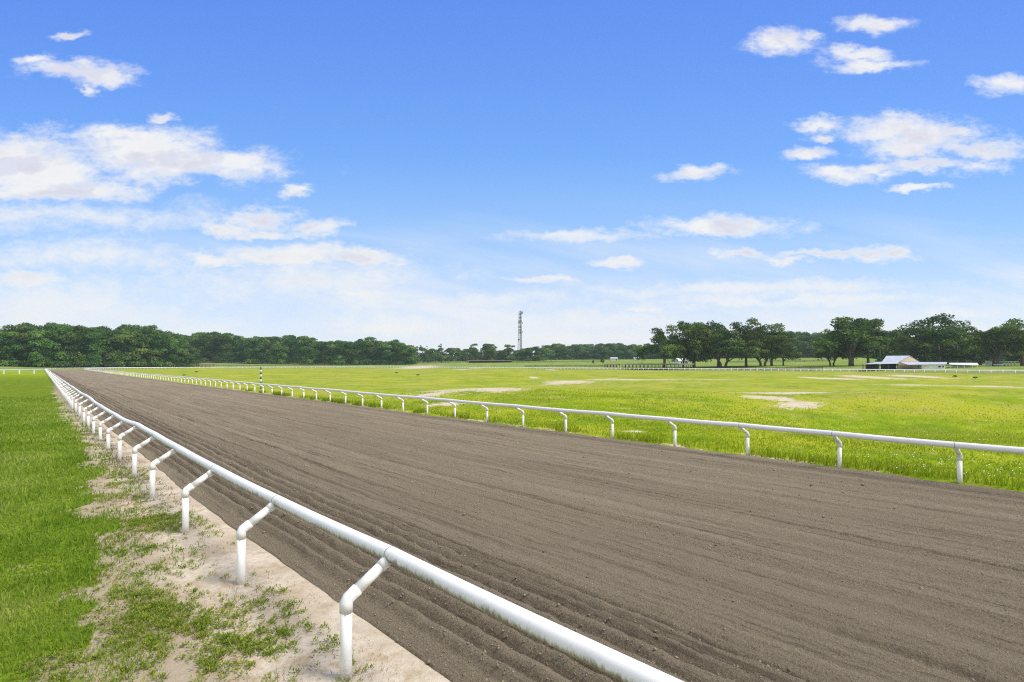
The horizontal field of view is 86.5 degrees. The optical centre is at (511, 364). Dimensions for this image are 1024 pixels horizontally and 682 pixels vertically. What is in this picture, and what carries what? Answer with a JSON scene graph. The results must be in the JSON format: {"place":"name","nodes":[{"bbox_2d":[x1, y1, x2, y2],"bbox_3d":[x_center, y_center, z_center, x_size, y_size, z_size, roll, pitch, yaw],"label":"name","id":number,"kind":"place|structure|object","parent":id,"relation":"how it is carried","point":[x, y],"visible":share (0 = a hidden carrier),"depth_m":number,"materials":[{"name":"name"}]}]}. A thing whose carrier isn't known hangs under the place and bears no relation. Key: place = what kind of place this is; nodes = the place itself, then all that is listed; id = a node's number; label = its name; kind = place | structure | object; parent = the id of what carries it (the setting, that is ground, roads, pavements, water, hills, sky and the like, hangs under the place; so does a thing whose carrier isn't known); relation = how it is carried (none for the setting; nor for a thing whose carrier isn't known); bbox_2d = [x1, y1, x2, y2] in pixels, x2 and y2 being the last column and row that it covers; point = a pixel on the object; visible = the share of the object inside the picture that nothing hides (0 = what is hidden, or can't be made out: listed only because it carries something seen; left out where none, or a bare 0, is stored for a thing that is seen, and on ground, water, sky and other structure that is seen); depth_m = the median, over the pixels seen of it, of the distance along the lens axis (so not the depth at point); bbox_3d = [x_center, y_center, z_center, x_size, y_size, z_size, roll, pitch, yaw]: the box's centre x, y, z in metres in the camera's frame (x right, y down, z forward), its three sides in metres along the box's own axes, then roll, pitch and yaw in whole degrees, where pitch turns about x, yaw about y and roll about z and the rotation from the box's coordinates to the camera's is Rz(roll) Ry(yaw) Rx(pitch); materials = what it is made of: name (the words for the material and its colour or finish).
{"place":"outdoors","nodes":[
{"label":"outdoors","id":0,"kind":"place"},
{"bbox_2d":[0,395,298,681],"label":"lawn grass","id":1,"kind":"structure","parent":0,"point":[8,460],"depth_m":9.59,"materials":[{"name":"green plant"}]},
{"bbox_2d":[0,358,1023,681],"bbox_3d":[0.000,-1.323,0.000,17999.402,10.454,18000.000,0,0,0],"label":"ground","id":2,"kind":"structure","parent":0,"point":[814,386],"depth_m":27.70,"materials":[{"name":"green plant"}]},
{"bbox_2d":[0,331,18,365],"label":"broadleaf tree","id":3,"kind":"object","parent":2,"relation":"on","point":[7,354],"visible":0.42,"depth_m":335.04,"materials":[{"name":"green plant"}]},
{"bbox_2d":[0,324,19,365],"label":"broadleaf tree","id":4,"kind":"object","parent":2,"relation":"on","point":[9,327],"visible":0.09,"depth_m":359.82,"materials":[{"name":"green plant"}]},
{"bbox_2d":[0,331,24,365],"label":"broadleaf tree","id":5,"kind":"object","parent":2,"relation":"on","point":[7,339],"visible":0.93,"depth_m":334.52,"materials":[{"name":"green plant"}]},
{"bbox_2d":[9,333,39,366],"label":"broadleaf tree","id":6,"kind":"object","parent":2,"relation":"on","point":[25,347],"visible":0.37,"depth_m":340.72,"materials":[{"name":"green plant"}]},
{"bbox_2d":[15,329,47,366],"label":"broadleaf tree","id":7,"kind":"object","parent":2,"relation":"on","point":[29,333],"visible":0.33,"depth_m":342.89,"materials":[{"name":"green plant"}]},
{"bbox_2d":[20,325,47,338],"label":"broadleaf tree","id":8,"kind":"object","parent":2,"relation":"on","point":[27,328],"visible":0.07,"depth_m":360.97,"materials":[{"name":"green plant"}]},
{"bbox_2d":[20,331,60,366],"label":"broadleaf tree","id":9,"kind":"object","parent":2,"relation":"on","point":[44,353],"visible":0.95,"depth_m":340.29,"materials":[{"name":"green plant"}]},
{"bbox_2d":[27,324,59,357],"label":"broadleaf tree","id":10,"kind":"object","parent":2,"relation":"on","point":[48,327],"visible":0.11,"depth_m":364.51,"materials":[{"name":"green plant"}]},
{"bbox_2d":[44,328,75,367],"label":"broadleaf tree","id":11,"kind":"object","parent":2,"relation":"on","point":[56,336],"visible":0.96,"depth_m":347.57,"materials":[{"name":"green plant"}]},
{"bbox_2d":[54,326,76,367],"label":"broadleaf tree","id":12,"kind":"object","parent":2,"relation":"on","point":[64,347],"visible":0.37,"depth_m":353.09,"materials":[{"name":"green plant"}]},
{"bbox_2d":[60,325,87,367],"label":"broadleaf tree","id":13,"kind":"object","parent":2,"relation":"on","point":[79,330],"visible":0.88,"depth_m":355.74,"materials":[{"name":"green plant"}]},
{"bbox_2d":[76,331,101,367],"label":"broadleaf tree","id":14,"kind":"object","parent":2,"relation":"on","point":[88,342],"visible":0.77,"depth_m":366.11,"materials":[{"name":"green plant"}]},
{"bbox_2d":[78,331,112,366],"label":"broadleaf tree","id":15,"kind":"object","parent":2,"relation":"on","point":[102,341],"visible":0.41,"depth_m":379.67,"materials":[{"name":"green plant"}]},
{"bbox_2d":[100,330,125,366],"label":"broadleaf tree","id":16,"kind":"object","parent":2,"relation":"on","point":[116,359],"visible":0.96,"depth_m":384.16,"materials":[{"name":"green plant"}]},
{"bbox_2d":[106,330,145,366],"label":"broadleaf tree","id":17,"kind":"object","parent":2,"relation":"on","point":[125,335],"visible":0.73,"depth_m":396.23,"materials":[{"name":"green plant"}]},
{"bbox_2d":[119,332,147,366],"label":"broadleaf tree","id":18,"kind":"object","parent":2,"relation":"on","point":[133,343],"visible":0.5,"depth_m":404.70,"materials":[{"name":"green plant"}]},
{"bbox_2d":[125,324,144,346],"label":"broadleaf tree","id":19,"kind":"object","parent":2,"relation":"on","point":[134,327],"visible":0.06,"depth_m":431.00,"materials":[{"name":"green plant"}]},
{"bbox_2d":[135,333,164,366],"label":"broadleaf tree","id":20,"kind":"object","parent":2,"relation":"on","point":[149,351],"visible":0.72,"depth_m":414.86,"materials":[{"name":"green plant"}]},
{"bbox_2d":[138,328,167,366],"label":"broadleaf tree","id":21,"kind":"object","parent":2,"relation":"on","point":[148,331],"visible":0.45,"depth_m":418.35,"materials":[{"name":"green plant"}]},
{"bbox_2d":[150,334,180,366],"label":"broadleaf tree","id":22,"kind":"object","parent":2,"relation":"on","point":[172,344],"visible":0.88,"depth_m":422.35,"materials":[{"name":"green plant"}]},
{"bbox_2d":[165,348,188,366],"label":"broadleaf tree","id":23,"kind":"object","parent":2,"relation":"on","point":[176,363],"visible":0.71,"depth_m":428.57,"materials":[{"name":"green plant"}]},
{"bbox_2d":[170,350,199,366],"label":"broadleaf tree","id":24,"kind":"object","parent":2,"relation":"on","point":[185,356],"visible":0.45,"depth_m":441.86,"materials":[{"name":"green plant"}]},
{"bbox_2d":[180,345,200,365],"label":"broadleaf tree","id":25,"kind":"object","parent":2,"relation":"on","point":[191,348],"visible":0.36,"depth_m":461.98,"materials":[{"name":"green plant"}]},
{"bbox_2d":[187,333,209,361],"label":"broadleaf tree","id":26,"kind":"object","parent":2,"relation":"on","point":[190,338],"visible":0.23,"depth_m":583.42,"materials":[{"name":"green plant"}]},
{"bbox_2d":[11,424,396,681],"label":"weeds","id":27,"kind":"object","parent":2,"relation":"on","point":[202,627],"visible":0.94,"depth_m":6.38,"materials":[{"name":"green plant"}]},
{"bbox_2d":[194,334,218,362],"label":"broadleaf tree","id":28,"kind":"object","parent":2,"relation":"on","point":[208,345],"visible":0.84,"depth_m":578.26,"materials":[{"name":"green plant"}]},
{"bbox_2d":[204,331,220,358],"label":"broadleaf tree","id":29,"kind":"object","parent":2,"relation":"on","point":[214,333],"visible":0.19,"depth_m":594.16,"materials":[{"name":"green plant"}]},
{"bbox_2d":[211,334,234,361],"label":"broadleaf tree","id":30,"kind":"object","parent":2,"relation":"on","point":[223,354],"visible":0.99,"depth_m":578.37,"materials":[{"name":"green plant"}]},
{"bbox_2d":[221,335,241,362],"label":"broadleaf tree","id":31,"kind":"object","parent":2,"relation":"on","point":[234,358],"visible":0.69,"depth_m":585.92,"materials":[{"name":"green plant"}]},
{"bbox_2d":[233,335,250,361],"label":"broadleaf tree","id":32,"kind":"object","parent":2,"relation":"on","point":[241,348],"visible":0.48,"depth_m":592.20,"materials":[{"name":"green plant"}]},
{"bbox_2d":[240,337,265,362],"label":"broadleaf tree","id":33,"kind":"object","parent":2,"relation":"on","point":[248,350],"visible":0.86,"depth_m":576.02,"materials":[{"name":"green plant"}]},
{"bbox_2d":[252,337,270,363],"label":"broadleaf tree","id":34,"kind":"object","parent":2,"relation":"on","point":[261,342],"visible":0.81,"depth_m":577.58,"materials":[{"name":"green plant"}]},
{"bbox_2d":[265,336,281,363],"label":"broadleaf tree","id":35,"kind":"object","parent":2,"relation":"on","point":[269,351],"visible":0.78,"depth_m":580.29,"materials":[{"name":"green plant"}]},
{"bbox_2d":[268,337,291,363],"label":"broadleaf tree","id":36,"kind":"object","parent":2,"relation":"on","point":[281,356],"visible":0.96,"depth_m":580.51,"materials":[{"name":"green plant"}]},
{"bbox_2d":[280,335,298,362],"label":"broadleaf tree","id":37,"kind":"object","parent":2,"relation":"on","point":[290,340],"visible":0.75,"depth_m":590.32,"materials":[{"name":"green plant"}]},
{"bbox_2d":[227,364,358,365],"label":"board fence","id":38,"kind":"object","parent":2,"relation":"on","point":[294,365],"visible":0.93,"depth_m":527.49,"materials":[{"name":"wood"}]},
{"bbox_2d":[293,337,313,363],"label":"broadleaf tree","id":39,"kind":"object","parent":2,"relation":"on","point":[298,343],"visible":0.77,"depth_m":582.27,"materials":[{"name":"green plant"}]},
{"bbox_2d":[297,336,319,363],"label":"broadleaf tree","id":40,"kind":"object","parent":2,"relation":"on","point":[310,344],"visible":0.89,"depth_m":582.99,"materials":[{"name":"green plant"}]},
{"bbox_2d":[309,341,325,363],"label":"broadleaf tree","id":41,"kind":"object","parent":2,"relation":"on","point":[320,350],"visible":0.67,"depth_m":588.87,"materials":[{"name":"green plant"}]},
{"bbox_2d":[321,341,339,364],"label":"broadleaf tree","id":42,"kind":"object","parent":2,"relation":"on","point":[326,354],"visible":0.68,"depth_m":579.20,"materials":[{"name":"green plant"}]},
{"bbox_2d":[324,341,350,363],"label":"broadleaf tree","id":43,"kind":"object","parent":2,"relation":"on","point":[337,346],"visible":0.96,"depth_m":578.81,"materials":[{"name":"green plant"}]},
{"bbox_2d":[214,361,460,363],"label":"board fence","id":44,"kind":"object","parent":2,"relation":"on","point":[310,363],"visible":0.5,"depth_m":584.47,"materials":[{"name":"wood"}]},
{"bbox_2d":[341,341,358,363],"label":"broadleaf tree","id":45,"kind":"object","parent":2,"relation":"on","point":[349,357],"visible":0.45,"depth_m":589.47,"materials":[{"name":"green plant"}]},
{"bbox_2d":[347,338,370,364],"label":"broadleaf tree","id":46,"kind":"object","parent":2,"relation":"on","point":[357,352],"visible":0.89,"depth_m":581.71,"materials":[{"name":"green plant"}]},
{"bbox_2d":[354,336,376,363],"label":"broadleaf tree","id":47,"kind":"object","parent":2,"relation":"on","point":[368,342],"visible":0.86,"depth_m":583.05,"materials":[{"name":"green plant"}]},
{"bbox_2d":[369,340,390,364],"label":"broadleaf tree","id":48,"kind":"object","parent":2,"relation":"on","point":[375,360],"visible":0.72,"depth_m":585.31,"materials":[{"name":"green plant"}]},
{"bbox_2d":[378,340,400,364],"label":"broadleaf tree","id":49,"kind":"object","parent":2,"relation":"on","point":[388,347],"visible":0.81,"depth_m":584.01,"materials":[{"name":"green plant"}]},
{"bbox_2d":[390,339,407,364],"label":"broadleaf tree","id":50,"kind":"object","parent":2,"relation":"on","point":[398,344],"visible":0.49,"depth_m":589.04,"materials":[{"name":"green plant"}]},
{"bbox_2d":[392,345,416,364],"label":"broadleaf tree","id":51,"kind":"object","parent":2,"relation":"on","point":[405,351],"visible":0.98,"depth_m":581.84,"materials":[{"name":"green plant"}]},
{"bbox_2d":[467,343,480,360],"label":"broadleaf tree","id":52,"kind":"object","parent":2,"relation":"on","point":[473,352],"visible":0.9,"depth_m":656.27,"materials":[{"name":"green plant"}]},
{"bbox_2d":[481,343,498,359],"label":"broadleaf tree","id":53,"kind":"object","parent":2,"relation":"on","point":[489,347],"visible":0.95,"depth_m":660.31,"materials":[{"name":"green plant"}]},
{"bbox_2d":[468,360,511,362],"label":"long shed","id":54,"kind":"structure","parent":2,"relation":"on","point":[483,361],"depth_m":630.29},
{"bbox_2d":[493,350,508,359],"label":"broadleaf tree","id":55,"kind":"object","parent":2,"relation":"on","point":[499,357],"visible":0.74,"depth_m":663.71,"materials":[{"name":"green plant"}]},
{"bbox_2d":[501,344,518,359],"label":"umbrella tree","id":56,"kind":"object","parent":2,"relation":"on","point":[509,357],"visible":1,"depth_m":660.14,"materials":[{"name":"green plant"}]},
{"bbox_2d":[518,311,522,348],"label":"lattice tower","id":57,"kind":"structure","parent":2,"relation":"on","point":[520,327],"depth_m":719.88,"materials":[{"name":"metal"}]},
{"bbox_2d":[517,347,533,360],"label":"broadleaf tree","id":58,"kind":"object","parent":2,"relation":"on","point":[524,356],"visible":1,"depth_m":656.46,"materials":[{"name":"green plant"}]},
{"bbox_2d":[44,367,1014,681],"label":"running rail","id":59,"kind":"object","parent":2,"relation":"on","point":[622,667],"visible":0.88,"depth_m":5.33,"materials":[{"name":"white metal"}]},
{"bbox_2d":[529,346,546,360],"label":"broadleaf tree","id":60,"kind":"object","parent":2,"relation":"on","point":[536,357],"visible":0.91,"depth_m":660.40,"materials":[{"name":"green plant"}]},
{"bbox_2d":[83,367,1023,482],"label":"running rail","id":61,"kind":"object","parent":2,"relation":"on","point":[835,435],"visible":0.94,"depth_m":20.52,"materials":[{"name":"white metal"}]},
{"bbox_2d":[551,347,565,359],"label":"broadleaf tree","id":62,"kind":"object","parent":2,"relation":"on","point":[559,350],"visible":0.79,"depth_m":748.61,"materials":[{"name":"green plant"}]},
{"bbox_2d":[563,348,576,359],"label":"broadleaf tree","id":63,"kind":"object","parent":2,"relation":"on","point":[568,354],"visible":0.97,"depth_m":748.04,"materials":[{"name":"green plant"}]},
{"bbox_2d":[573,345,585,359],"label":"broadleaf tree","id":64,"kind":"object","parent":2,"relation":"on","point":[578,347],"visible":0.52,"depth_m":786.65,"materials":[{"name":"green plant"}]},
{"bbox_2d":[583,349,593,359],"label":"broadleaf tree","id":65,"kind":"object","parent":2,"relation":"on","point":[587,354],"visible":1,"depth_m":742.01,"materials":[{"name":"green plant"}]},
{"bbox_2d":[594,346,605,359],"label":"broadleaf tree","id":66,"kind":"object","parent":2,"relation":"on","point":[599,356],"visible":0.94,"depth_m":740.43,"materials":[{"name":"green plant"}]},
{"bbox_2d":[604,347,614,359],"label":"broadleaf tree","id":67,"kind":"object","parent":2,"relation":"on","point":[609,355],"visible":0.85,"depth_m":734.62,"materials":[{"name":"green plant"}]},
{"bbox_2d":[615,345,625,358],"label":"broadleaf tree","id":68,"kind":"object","parent":2,"relation":"on","point":[620,353],"visible":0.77,"depth_m":742.26,"materials":[{"name":"green plant"}]},
{"bbox_2d":[622,348,632,358],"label":"broadleaf tree","id":69,"kind":"object","parent":2,"relation":"on","point":[626,351],"visible":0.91,"depth_m":742.18,"materials":[{"name":"green plant"}]},
{"bbox_2d":[621,363,695,369],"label":"fence","id":70,"kind":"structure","parent":2,"relation":"on","point":[682,364],"depth_m":312.65,"materials":[{"name":"wood"}]},
{"bbox_2d":[634,324,686,367],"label":"live oak","id":71,"kind":"object","parent":2,"relation":"on","point":[666,351],"visible":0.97,"depth_m":309.12,"materials":[{"name":"green plant"}]},
{"bbox_2d":[667,339,691,367],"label":"live oak","id":72,"kind":"object","parent":2,"relation":"on","point":[686,356],"visible":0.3,"depth_m":317.28,"materials":[{"name":"green plant"}]},
{"bbox_2d":[662,321,718,367],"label":"live oak","id":73,"kind":"object","parent":2,"relation":"on","point":[697,334],"visible":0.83,"depth_m":306.93,"materials":[{"name":"green plant"}]},
{"bbox_2d":[699,320,746,366],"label":"live oak","id":74,"kind":"object","parent":2,"relation":"on","point":[719,326],"visible":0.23,"depth_m":316.32,"materials":[{"name":"green plant"}]},
{"bbox_2d":[689,329,762,367],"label":"live oak","id":75,"kind":"object","parent":2,"relation":"on","point":[726,343],"visible":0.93,"depth_m":303.36,"materials":[{"name":"green plant"}]},
{"bbox_2d":[722,317,774,366],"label":"live oak","id":76,"kind":"object","parent":2,"relation":"on","point":[746,332],"visible":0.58,"depth_m":308.73,"materials":[{"name":"green plant"}]},
{"bbox_2d":[694,366,822,370],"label":"board fence","id":77,"kind":"object","parent":2,"relation":"on","point":[763,368],"visible":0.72,"depth_m":264.97,"materials":[{"name":"wood"}]},
{"bbox_2d":[741,334,789,365],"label":"live oak","id":78,"kind":"object","parent":2,"relation":"on","point":[776,341],"visible":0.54,"depth_m":305.72,"materials":[{"name":"green plant"}]},
{"bbox_2d":[752,323,797,365],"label":"live oak","id":79,"kind":"object","parent":2,"relation":"on","point":[776,327],"visible":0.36,"depth_m":312.54,"materials":[{"name":"green plant"}]},
{"bbox_2d":[729,360,831,362],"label":"board fence","id":80,"kind":"object","parent":2,"relation":"on","point":[782,361],"visible":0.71,"depth_m":400.20,"materials":[{"name":"wood"}]},
{"bbox_2d":[769,344,801,365],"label":"live oak","id":81,"kind":"object","parent":2,"relation":"on","point":[790,354],"visible":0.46,"depth_m":317.86,"materials":[{"name":"green plant"}]},
{"bbox_2d":[792,335,802,357],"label":"broadleaf tree","id":82,"kind":"object","parent":2,"relation":"on","point":[795,343],"visible":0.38,"depth_m":552.98,"materials":[{"name":"green plant"}]},
{"bbox_2d":[798,336,815,357],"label":"broadleaf tree","id":83,"kind":"object","parent":2,"relation":"on","point":[809,339],"visible":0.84,"depth_m":534.46,"materials":[{"name":"green plant"}]},
{"bbox_2d":[809,340,846,365],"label":"live oak","id":84,"kind":"object","parent":2,"relation":"on","point":[836,354],"visible":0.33,"depth_m":299.12,"materials":[{"name":"green plant"}]},
{"bbox_2d":[810,316,893,365],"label":"live oak","id":85,"kind":"object","parent":2,"relation":"on","point":[852,332],"visible":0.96,"depth_m":283.09,"materials":[{"name":"green plant"}]},
{"bbox_2d":[842,318,901,362],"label":"live oak","id":86,"kind":"object","parent":2,"relation":"on","point":[878,333],"visible":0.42,"depth_m":287.10,"materials":[{"name":"green plant"}]},
{"bbox_2d":[865,356,928,368],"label":"barn","id":87,"kind":"structure","parent":2,"relation":"on","point":[901,362],"depth_m":237.30,"materials":[{"name":"grey metal"}]},
{"bbox_2d":[872,328,947,361],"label":"live oak","id":88,"kind":"object","parent":2,"relation":"on","point":[904,339],"visible":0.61,"depth_m":294.59,"materials":[{"name":"green plant"}]},
{"bbox_2d":[912,362,946,368],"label":"stable","id":89,"kind":"structure","parent":2,"relation":"on","point":[934,365],"depth_m":232.00,"materials":[{"name":"grey metal"}]},
{"bbox_2d":[894,313,979,361],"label":"live oak","id":90,"kind":"object","parent":2,"relation":"on","point":[944,334],"visible":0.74,"depth_m":289.66,"materials":[{"name":"green plant"}]},
{"bbox_2d":[939,325,978,362],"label":"live oak","id":91,"kind":"object","parent":2,"relation":"on","point":[971,328],"visible":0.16,"depth_m":293.85,"materials":[{"name":"green plant"}]},
{"bbox_2d":[941,344,979,362],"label":"broadleaf tree","id":92,"kind":"object","parent":2,"relation":"on","point":[953,361],"visible":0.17,"depth_m":324.27,"materials":[{"name":"green plant"}]},
{"bbox_2d":[949,363,977,367],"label":"carport","id":93,"kind":"object","parent":2,"relation":"on","point":[955,365],"visible":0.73,"depth_m":237.00,"materials":[{"name":"white metal"}]},
{"bbox_2d":[946,332,1010,364],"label":"live oak","id":94,"kind":"object","parent":2,"relation":"on","point":[966,356],"visible":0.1,"depth_m":293.99,"materials":[{"name":"green plant"}]},
{"bbox_2d":[963,324,1023,365],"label":"live oak","id":95,"kind":"object","parent":2,"relation":"on","point":[980,341],"visible":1,"depth_m":247.42,"materials":[{"name":"green plant"}]},
{"bbox_2d":[965,318,1023,365],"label":"live oak","id":96,"kind":"object","parent":2,"relation":"on","point":[1012,321],"visible":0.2,"depth_m":255.58,"materials":[{"name":"green plant"}]},
{"bbox_2d":[0,0,1023,355],"label":"sky","id":97,"kind":"structure","parent":0,"point":[430,173],"materials":[{"name":"blue"}]},
{"bbox_2d":[50,368,1023,681],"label":"dirt track","id":98,"kind":"structure","parent":0,"point":[868,524],"depth_m":9.42,"materials":[{"name":"brown soil"}]},
{"bbox_2d":[111,416,1021,681],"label":"dirt clods","id":99,"kind":"object","parent":98,"relation":"on","point":[497,664],"visible":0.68,"depth_m":7.96,"materials":[{"name":"brown soil"}]},
{"bbox_2d":[241,388,1023,489],"bbox_3d":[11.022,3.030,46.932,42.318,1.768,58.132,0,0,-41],"label":"meadow grass","id":100,"kind":"structure","parent":0,"point":[1007,436],"depth_m":26.44,"materials":[{"name":"green plant"}]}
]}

